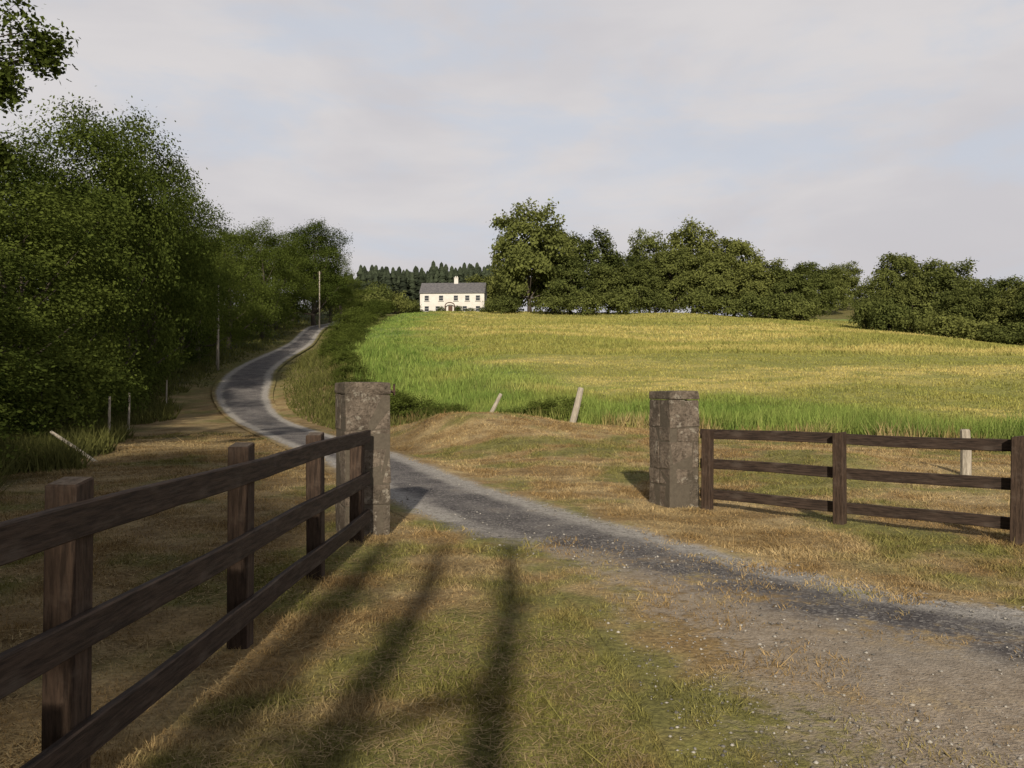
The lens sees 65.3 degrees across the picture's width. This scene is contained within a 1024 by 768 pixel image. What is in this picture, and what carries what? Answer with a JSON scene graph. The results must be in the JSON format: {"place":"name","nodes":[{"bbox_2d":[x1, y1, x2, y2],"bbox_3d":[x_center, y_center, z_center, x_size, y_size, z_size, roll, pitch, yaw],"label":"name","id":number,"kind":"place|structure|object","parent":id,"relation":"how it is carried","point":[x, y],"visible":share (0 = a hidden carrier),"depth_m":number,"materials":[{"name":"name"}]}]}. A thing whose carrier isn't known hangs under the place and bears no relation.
{"place":"outdoors","nodes":[
{"label":"outdoors","id":0,"kind":"place"},
{"bbox_2d":[0,305,1023,767],"bbox_3d":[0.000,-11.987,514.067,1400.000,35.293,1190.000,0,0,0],"label":"ground","id":1,"kind":"structure","parent":0,"point":[200,413],"depth_m":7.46,"materials":[{"name":"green plant"}]},
{"bbox_2d":[0,394,45,467],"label":"bush","id":2,"kind":"object","parent":1,"relation":"on","point":[3,412],"visible":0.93,"depth_m":14.41,"materials":[{"name":"green plant"}]},
{"bbox_2d":[0,365,69,441],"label":"bush","id":3,"kind":"object","parent":1,"relation":"on","point":[30,420],"visible":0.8,"depth_m":18.22,"materials":[{"name":"green plant"}]},
{"bbox_2d":[0,0,80,176],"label":"tree","id":4,"kind":"object","parent":1,"relation":"on","point":[46,53],"visible":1,"depth_m":11.84,"materials":[{"name":"green plant"}]},
{"bbox_2d":[0,243,100,406],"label":"tree","id":5,"kind":"object","parent":1,"relation":"on","point":[38,333],"visible":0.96,"depth_m":18.21,"materials":[{"name":"green plant"}]},
{"bbox_2d":[0,141,108,330],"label":"tree","id":6,"kind":"object","parent":1,"relation":"on","point":[50,169],"visible":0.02,"depth_m":37.51,"materials":[{"name":"green plant"}]},
{"bbox_2d":[0,330,135,437],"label":"bush","id":7,"kind":"object","parent":1,"relation":"on","point":[66,406],"visible":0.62,"depth_m":21.27,"materials":[{"name":"green plant"}]},
{"bbox_2d":[0,123,154,361],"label":"tree","id":8,"kind":"object","parent":1,"relation":"on","point":[21,164],"visible":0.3,"depth_m":28.63,"materials":[{"name":"green plant"}]},
{"bbox_2d":[0,171,162,426],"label":"tree","id":9,"kind":"object","parent":1,"relation":"on","point":[32,227],"visible":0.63,"depth_m":24.52,"materials":[{"name":"green plant"}]},
{"bbox_2d":[15,341,149,424],"bbox_3d":[-14.683,0.278,26.034,5.524,3.327,4.779,0,0,-39],"label":"bush","id":10,"kind":"object","parent":1,"relation":"on","point":[126,405],"visible":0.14,"depth_m":25.80,"materials":[{"name":"green plant"}]},
{"bbox_2d":[41,344,153,418],"bbox_3d":[-16.588,-0.031,31.094,4.964,3.705,4.973,0,0,-18],"label":"bush","id":11,"kind":"object","parent":1,"relation":"on","point":[141,389],"visible":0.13,"depth_m":31.04,"materials":[{"name":"green plant"}]},
{"bbox_2d":[0,92,196,381],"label":"tree","id":12,"kind":"object","parent":1,"relation":"on","point":[85,135],"visible":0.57,"depth_m":32.81,"materials":[{"name":"green plant"}]},
{"bbox_2d":[78,337,177,407],"bbox_3d":[-17.741,-0.486,35.911,5.019,3.928,4.675,0,0,-21],"label":"bush","id":13,"kind":"object","parent":1,"relation":"on","point":[145,364],"visible":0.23,"depth_m":35.93,"materials":[{"name":"green plant"}]},
{"bbox_2d":[45,95,233,375],"bbox_3d":[-18.283,-6.104,38.386,8.865,14.717,7.989,0,0,7],"label":"tree","id":14,"kind":"object","parent":1,"relation":"on","point":[172,296],"visible":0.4,"depth_m":38.24,"materials":[{"name":"green plant"}]},
{"bbox_2d":[116,333,185,386],"bbox_3d":[-19.687,-1.084,42.095,5.524,3.583,4.779,0,0,36],"label":"bush","id":15,"kind":"object","parent":1,"relation":"on","point":[162,368],"visible":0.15,"depth_m":42.00,"materials":[{"name":"green plant"}]},
{"bbox_2d":[98,155,227,361],"bbox_3d":[-20.554,-6.388,44.778,8.134,13.611,7.567,0,0,22],"label":"tree","id":16,"kind":"object","parent":1,"relation":"on","point":[194,274],"visible":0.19,"depth_m":45.35,"materials":[{"name":"green plant"}]},
{"bbox_2d":[138,330,193,374],"bbox_3d":[-21.584,-1.748,47.998,4.500,3.440,4.491,0,0,-34],"label":"bush","id":17,"kind":"object","parent":1,"relation":"on","point":[181,359],"visible":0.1,"depth_m":48.37,"materials":[{"name":"green plant"}]},
{"bbox_2d":[0,430,370,767],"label":"wooden fence","id":18,"kind":"object","parent":1,"relation":"on","point":[68,522],"visible":0.91,"depth_m":3.24,"materials":[{"name":"brown wood"}]},
{"bbox_2d":[157,324,214,365],"bbox_3d":[-22.952,-2.588,55.271,4.441,3.647,4.768,0,0,-30],"label":"bush","id":19,"kind":"object","parent":1,"relation":"on","point":[194,358],"visible":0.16,"depth_m":55.19,"materials":[{"name":"green plant"}]},
{"bbox_2d":[138,183,241,373],"bbox_3d":[-21.492,-6.700,50.660,7.800,12.908,7.294,0,0,-42],"label":"tree","id":20,"kind":"object","parent":1,"relation":"on","point":[225,278],"visible":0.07,"depth_m":51.02,"materials":[{"name":"green plant"}]},
{"bbox_2d":[158,217,263,359],"bbox_3d":[-23.103,-6.723,58.888,8.343,10.921,7.519,0,0,12],"label":"tree","id":21,"kind":"object","parent":1,"relation":"on","point":[233,312],"visible":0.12,"depth_m":59.03,"materials":[{"name":"green plant"}]},
{"bbox_2d":[185,321,237,357],"bbox_3d":[-24.433,-3.372,63.101,5.524,3.583,4.779,0,0,6],"label":"bush","id":22,"kind":"object","parent":1,"relation":"on","point":[209,347],"visible":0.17,"depth_m":63.27,"materials":[{"name":"green plant"}]},
{"bbox_2d":[0,316,479,493],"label":"rough grass","id":23,"kind":"structure","parent":1,"relation":"on","point":[59,454],"depth_m":30.64,"materials":[{"name":"green plant"}]},
{"bbox_2d":[202,221,282,350],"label":"tree","id":24,"kind":"object","parent":1,"relation":"on","point":[259,291],"visible":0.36,"depth_m":70.85,"materials":[{"name":"green plant"}]},
{"bbox_2d":[232,304,277,339],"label":"bush","id":25,"kind":"object","parent":1,"relation":"on","point":[258,327],"visible":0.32,"depth_m":81.59,"materials":[{"name":"green plant"}]},
{"bbox_2d":[222,216,303,338],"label":"tree","id":26,"kind":"object","parent":1,"relation":"on","point":[274,243],"visible":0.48,"depth_m":83.82,"materials":[{"name":"green plant"}]},
{"bbox_2d":[236,230,321,328],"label":"tree","id":27,"kind":"object","parent":1,"relation":"on","point":[304,294],"visible":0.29,"depth_m":95.76,"materials":[{"name":"green plant"}]},
{"bbox_2d":[274,219,347,325],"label":"tree","id":28,"kind":"object","parent":1,"relation":"on","point":[322,303],"visible":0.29,"depth_m":107.42,"materials":[{"name":"green plant"}]},
{"bbox_2d":[278,217,358,325],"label":"tree","id":29,"kind":"object","parent":1,"relation":"on","point":[327,288],"visible":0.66,"depth_m":104.51,"materials":[{"name":"green plant"}]},
{"bbox_2d":[304,258,359,322],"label":"tree","id":30,"kind":"object","parent":1,"relation":"on","point":[349,295],"visible":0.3,"depth_m":121.03,"materials":[{"name":"green plant"}]},
{"bbox_2d":[316,334,356,352],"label":"bush","id":31,"kind":"object","parent":1,"relation":"on","point":[338,339],"visible":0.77,"depth_m":63.44,"materials":[{"name":"green plant"}]},
{"bbox_2d":[314,344,360,358],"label":"bush","id":32,"kind":"object","parent":1,"relation":"on","point":[333,349],"visible":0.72,"depth_m":55.69,"materials":[{"name":"green plant"}]},
{"bbox_2d":[319,349,364,369],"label":"bush","id":33,"kind":"object","parent":1,"relation":"on","point":[342,359],"visible":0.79,"depth_m":48.10,"materials":[{"name":"green plant"}]},
{"bbox_2d":[319,327,366,344],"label":"bush","id":34,"kind":"object","parent":1,"relation":"on","point":[349,333],"visible":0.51,"depth_m":72.64,"materials":[{"name":"green plant"}]},
{"bbox_2d":[322,321,369,339],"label":"bush","id":35,"kind":"object","parent":1,"relation":"on","point":[344,326],"visible":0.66,"depth_m":81.51,"materials":[{"name":"green plant"}]},
{"bbox_2d":[325,364,371,379],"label":"bush","id":36,"kind":"object","parent":1,"relation":"on","point":[348,369],"visible":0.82,"depth_m":42.61,"materials":[{"name":"green plant"}]},
{"bbox_2d":[328,277,374,315],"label":"tree","id":37,"kind":"object","parent":1,"relation":"on","point":[360,291],"visible":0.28,"depth_m":137.90,"materials":[{"name":"green plant"}]},
{"bbox_2d":[327,376,377,391],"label":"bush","id":38,"kind":"object","parent":1,"relation":"on","point":[348,380],"visible":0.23,"depth_m":38.14,"materials":[{"name":"green plant"}]},
{"bbox_2d":[330,312,376,332],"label":"bush","id":39,"kind":"object","parent":1,"relation":"on","point":[361,322],"visible":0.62,"depth_m":91.42,"materials":[{"name":"green plant"}]},
{"bbox_2d":[336,307,379,326],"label":"bush","id":40,"kind":"object","parent":1,"relation":"on","point":[353,312],"visible":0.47,"depth_m":102.23,"materials":[{"name":"green plant"}]},
{"bbox_2d":[335,382,394,535],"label":"gate pillar","id":41,"kind":"structure","parent":1,"relation":"on","point":[361,406],"depth_m":8.12,"materials":[{"name":"stone"}]},
{"bbox_2d":[353,300,393,319],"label":"bush","id":42,"kind":"object","parent":1,"relation":"on","point":[375,309],"visible":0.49,"depth_m":129.67,"materials":[{"name":"green plant"}]},
{"bbox_2d":[365,281,394,306],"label":"bush","id":43,"kind":"object","parent":1,"relation":"on","point":[385,292],"visible":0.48,"depth_m":170.95,"materials":[{"name":"green plant"}]},
{"bbox_2d":[386,291,411,313],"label":"bush","id":44,"kind":"object","parent":1,"relation":"on","point":[401,305],"visible":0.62,"depth_m":175.32,"materials":[{"name":"green plant"}]},
{"bbox_2d":[396,273,411,312],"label":"spruce tree","id":45,"kind":"object","parent":1,"relation":"on","point":[402,287],"visible":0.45,"depth_m":235.82,"materials":[{"name":"green plant"}]},
{"bbox_2d":[390,393,439,419],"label":"bush","id":46,"kind":"object","parent":1,"relation":"on","point":[402,403],"visible":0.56,"depth_m":27.53,"materials":[{"name":"green plant"}]},
{"bbox_2d":[413,269,425,309],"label":"spruce tree","id":47,"kind":"object","parent":1,"relation":"on","point":[420,280],"visible":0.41,"depth_m":238.81,"materials":[{"name":"green plant"}]},
{"bbox_2d":[422,402,472,417],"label":"bush","id":48,"kind":"object","parent":1,"relation":"on","point":[448,407],"visible":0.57,"depth_m":26.99,"materials":[{"name":"green plant"}]},
{"bbox_2d":[419,276,486,311],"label":"farmhouse","id":49,"kind":"object","parent":1,"relation":"on","point":[445,296],"visible":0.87,"depth_m":188.29,"materials":[{"name":"paint"}]},
{"bbox_2d":[465,273,499,311],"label":"tree","id":50,"kind":"object","parent":1,"relation":"on","point":[487,280],"visible":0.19,"depth_m":227.29,"materials":[{"name":"green plant"}]},
{"bbox_2d":[486,293,525,313],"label":"bush","id":51,"kind":"object","parent":1,"relation":"on","point":[505,303],"visible":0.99,"depth_m":170.69,"materials":[{"name":"green plant"}]},
{"bbox_2d":[484,234,530,310],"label":"tree","id":52,"kind":"object","parent":1,"relation":"on","point":[492,288],"visible":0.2,"depth_m":188.43,"materials":[{"name":"green plant"}]},
{"bbox_2d":[486,197,579,312],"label":"tree","id":53,"kind":"object","parent":1,"relation":"on","point":[521,255],"visible":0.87,"depth_m":172.10,"materials":[{"name":"green plant"}]},
{"bbox_2d":[526,292,568,313],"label":"bush","id":54,"kind":"object","parent":1,"relation":"on","point":[555,304],"visible":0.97,"depth_m":169.00,"materials":[{"name":"green plant"}]},
{"bbox_2d":[515,396,588,420],"bbox_3d":[1.335,0.862,26.717,2.510,1.052,2.337,0,0,21],"label":"bush","id":55,"kind":"object","parent":1,"relation":"on","point":[547,404],"visible":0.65,"depth_m":26.26,"materials":[{"name":"green plant"}]},
{"bbox_2d":[521,228,583,311],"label":"tree","id":56,"kind":"object","parent":1,"relation":"on","point":[533,277],"visible":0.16,"depth_m":177.97,"materials":[{"name":"green plant"}]},
{"bbox_2d":[540,250,601,313],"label":"tree","id":57,"kind":"object","parent":1,"relation":"on","point":[576,268],"visible":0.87,"depth_m":171.48,"materials":[{"name":"green plant"}]},
{"bbox_2d":[569,387,583,422],"bbox_3d":[1.934,0.789,24.296,0.205,1.401,0.200,14,0,0],"label":"fence post","id":58,"kind":"object","parent":1,"relation":"on","point":[576,408],"visible":0.84,"depth_m":24.22,"materials":[{"name":"beige wood"}]},
{"bbox_2d":[562,288,606,315],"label":"bush","id":59,"kind":"object","parent":1,"relation":"on","point":[590,301],"visible":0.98,"depth_m":168.25,"materials":[{"name":"green plant"}]},
{"bbox_2d":[565,225,624,311],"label":"tree","id":60,"kind":"object","parent":1,"relation":"on","point":[588,248],"visible":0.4,"depth_m":179.72,"materials":[{"name":"green plant"}]},
{"bbox_2d":[585,264,630,312],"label":"tree","id":61,"kind":"object","parent":1,"relation":"on","point":[604,281],"visible":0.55,"depth_m":173.75,"materials":[{"name":"green plant"}]},
{"bbox_2d":[592,254,646,312],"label":"tree","id":62,"kind":"object","parent":1,"relation":"on","point":[630,261],"visible":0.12,"depth_m":184.00,"materials":[{"name":"green plant"}]},
{"bbox_2d":[599,286,642,313],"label":"bush","id":63,"kind":"object","parent":1,"relation":"on","point":[624,305],"visible":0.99,"depth_m":168.41,"materials":[{"name":"green plant"}]},
{"bbox_2d":[615,260,663,312],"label":"tree","id":64,"kind":"object","parent":1,"relation":"on","point":[639,275],"visible":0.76,"depth_m":172.93,"materials":[{"name":"green plant"}]},
{"bbox_2d":[624,228,673,311],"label":"tree","id":65,"kind":"object","parent":1,"relation":"on","point":[653,246],"visible":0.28,"depth_m":192.53,"materials":[{"name":"green plant"}]},
{"bbox_2d":[632,289,677,312],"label":"bush","id":66,"kind":"object","parent":1,"relation":"on","point":[661,302],"visible":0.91,"depth_m":170.70,"materials":[{"name":"green plant"}]},
{"bbox_2d":[644,246,700,312],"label":"tree","id":67,"kind":"object","parent":1,"relation":"on","point":[667,269],"visible":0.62,"depth_m":180.87,"materials":[{"name":"green plant"}]},
{"bbox_2d":[323,338,1023,451],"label":"meadow grass","id":68,"kind":"structure","parent":1,"relation":"on","point":[815,416],"depth_m":36.44,"materials":[{"name":"green plant"}]},
{"bbox_2d":[649,391,699,507],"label":"gate pillar","id":69,"kind":"structure","parent":1,"relation":"on","point":[674,423],"depth_m":10.43,"materials":[{"name":"stone"}]},
{"bbox_2d":[353,310,1023,359],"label":"hill grass","id":70,"kind":"structure","parent":1,"relation":"on","point":[816,329],"depth_m":84.33,"materials":[{"name":"plant"}]},
{"bbox_2d":[663,214,719,311],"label":"tree","id":71,"kind":"object","parent":1,"relation":"on","point":[689,238],"visible":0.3,"depth_m":189.82,"materials":[{"name":"green plant"}]},
{"bbox_2d":[676,286,715,313],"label":"bush","id":72,"kind":"object","parent":1,"relation":"on","point":[700,297],"visible":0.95,"depth_m":170.97,"materials":[{"name":"green plant"}]},
{"bbox_2d":[683,248,744,313],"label":"tree","id":73,"kind":"object","parent":1,"relation":"on","point":[713,281],"visible":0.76,"depth_m":176.88,"materials":[{"name":"green plant"}]},
{"bbox_2d":[699,293,744,316],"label":"bush","id":74,"kind":"object","parent":1,"relation":"on","point":[719,303],"visible":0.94,"depth_m":170.00,"materials":[{"name":"green plant"}]},
{"bbox_2d":[703,236,768,315],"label":"tree","id":75,"kind":"object","parent":1,"relation":"on","point":[745,249],"visible":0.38,"depth_m":182.47,"materials":[{"name":"green plant"}]},
{"bbox_2d":[729,289,772,317],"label":"bush","id":76,"kind":"object","parent":1,"relation":"on","point":[749,306],"visible":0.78,"depth_m":168.22,"materials":[{"name":"green plant"}]},
{"bbox_2d":[733,257,804,318],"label":"tree","id":77,"kind":"object","parent":1,"relation":"on","point":[757,284],"visible":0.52,"depth_m":172.97,"materials":[{"name":"green plant"}]},
{"bbox_2d":[753,289,805,320],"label":"bush","id":78,"kind":"object","parent":1,"relation":"on","point":[781,299],"visible":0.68,"depth_m":164.19,"materials":[{"name":"green plant"}]},
{"bbox_2d":[767,262,820,316],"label":"tree","id":79,"kind":"object","parent":1,"relation":"on","point":[797,281],"visible":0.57,"depth_m":169.76,"materials":[{"name":"green plant"}]},
{"bbox_2d":[774,297,827,321],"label":"bush","id":80,"kind":"object","parent":1,"relation":"on","point":[800,308],"visible":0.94,"depth_m":160.60,"materials":[{"name":"green plant"}]},
{"bbox_2d":[793,260,840,317],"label":"tree","id":81,"kind":"object","parent":1,"relation":"on","point":[822,278],"visible":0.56,"depth_m":197.66,"materials":[{"name":"green plant"}]},
{"bbox_2d":[807,264,852,314],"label":"tree","id":82,"kind":"object","parent":1,"relation":"on","point":[843,303],"visible":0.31,"depth_m":238.19,"materials":[{"name":"green plant"}]},
{"bbox_2d":[829,260,864,309],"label":"tree","id":83,"kind":"object","parent":1,"relation":"on","point":[851,277],"visible":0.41,"depth_m":247.25,"materials":[{"name":"green plant"}]},
{"bbox_2d":[700,429,1023,545],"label":"wooden fence","id":84,"kind":"object","parent":1,"relation":"on","point":[839,472],"visible":0.98,"depth_m":9.04,"materials":[{"name":"brown wood"}]},
{"bbox_2d":[846,294,882,329],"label":"bush","id":85,"kind":"object","parent":1,"relation":"on","point":[860,311],"visible":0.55,"depth_m":123.55,"materials":[{"name":"green plant"}]},
{"bbox_2d":[848,273,896,328],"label":"tree","id":86,"kind":"object","parent":1,"relation":"on","point":[863,290],"visible":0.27,"depth_m":129.28,"materials":[{"name":"green plant"}]},
{"bbox_2d":[857,288,899,329],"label":"tree","id":87,"kind":"object","parent":1,"relation":"on","point":[880,291],"visible":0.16,"depth_m":124.37,"materials":[{"name":"green plant"}]},
{"bbox_2d":[864,297,911,331],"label":"bush","id":88,"kind":"object","parent":1,"relation":"on","point":[880,318],"visible":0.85,"depth_m":118.77,"materials":[{"name":"green plant"}]},
{"bbox_2d":[871,251,925,308],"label":"tree","id":89,"kind":"object","parent":1,"relation":"on","point":[894,272],"visible":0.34,"depth_m":129.45,"materials":[{"name":"green plant"}]},
{"bbox_2d":[883,276,939,331],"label":"tree","id":90,"kind":"object","parent":1,"relation":"on","point":[908,296],"visible":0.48,"depth_m":120.60,"materials":[{"name":"green plant"}]},
{"bbox_2d":[887,302,942,334],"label":"bush","id":91,"kind":"object","parent":1,"relation":"on","point":[916,318],"visible":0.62,"depth_m":114.56,"materials":[{"name":"green plant"}]},
{"bbox_2d":[899,257,953,332],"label":"tree","id":92,"kind":"object","parent":1,"relation":"on","point":[931,265],"visible":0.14,"depth_m":125.00,"materials":[{"name":"green plant"}]},
{"bbox_2d":[917,311,971,336],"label":"bush","id":93,"kind":"object","parent":1,"relation":"on","point":[936,330],"visible":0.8,"depth_m":109.69,"materials":[{"name":"green plant"}]},
{"bbox_2d":[919,257,984,335],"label":"tree","id":94,"kind":"object","parent":1,"relation":"on","point":[952,276],"visible":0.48,"depth_m":118.42,"materials":[{"name":"green plant"}]},
{"bbox_2d":[935,288,995,339],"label":"tree","id":95,"kind":"object","parent":1,"relation":"on","point":[974,306],"visible":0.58,"depth_m":110.67,"materials":[{"name":"green plant"}]},
{"bbox_2d":[960,429,971,474],"bbox_3d":[7.601,1.273,13.394,0.176,1.031,0.170,0,0,0],"label":"fence post","id":96,"kind":"object","parent":1,"relation":"on","point":[965,462],"visible":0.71,"depth_m":13.34,"materials":[{"name":"beige wood"}]},
{"bbox_2d":[943,317,1002,341],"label":"bush","id":97,"kind":"object","parent":1,"relation":"on","point":[969,329],"visible":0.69,"depth_m":104.08,"materials":[{"name":"green plant"}]},
{"bbox_2d":[947,277,1003,322],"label":"tree","id":98,"kind":"object","parent":1,"relation":"on","point":[972,283],"visible":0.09,"depth_m":114.32,"materials":[{"name":"green plant"}]},
{"bbox_2d":[965,274,1023,340],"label":"tree","id":99,"kind":"object","parent":1,"relation":"on","point":[1001,283],"visible":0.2,"depth_m":109.63,"materials":[{"name":"green plant"}]},
{"bbox_2d":[973,320,1023,344],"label":"bush","id":100,"kind":"object","parent":1,"relation":"on","point":[992,330],"visible":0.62,"depth_m":100.04,"materials":[{"name":"green plant"}]},
{"bbox_2d":[980,292,1023,340],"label":"tree","id":101,"kind":"object","parent":1,"relation":"on","point":[995,313],"visible":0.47,"depth_m":105.16,"materials":[{"name":"green plant"}]},
{"bbox_2d":[985,326,1023,345],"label":"bush","id":102,"kind":"object","parent":1,"relation":"on","point":[1019,338],"visible":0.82,"depth_m":97.36,"materials":[{"name":"green plant"}]},
{"bbox_2d":[990,282,1023,343],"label":"tree","id":103,"kind":"object","parent":1,"relation":"on","point":[1014,290],"visible":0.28,"depth_m":105.48,"materials":[{"name":"green plant"}]},
{"bbox_2d":[0,0,1023,315],"label":"sky","id":104,"kind":"structure","parent":0,"point":[822,132],"materials":[{"name":"white"}]},
{"bbox_2d":[212,313,1023,767],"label":"road","id":105,"kind":"structure","parent":0,"point":[242,395],"depth_m":4.89,"materials":[{"name":"grey gravel"}]},
{"bbox_2d":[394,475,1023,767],"bbox_3d":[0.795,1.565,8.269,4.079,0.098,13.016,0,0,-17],"label":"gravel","id":106,"kind":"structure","parent":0,"point":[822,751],"depth_m":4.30,"materials":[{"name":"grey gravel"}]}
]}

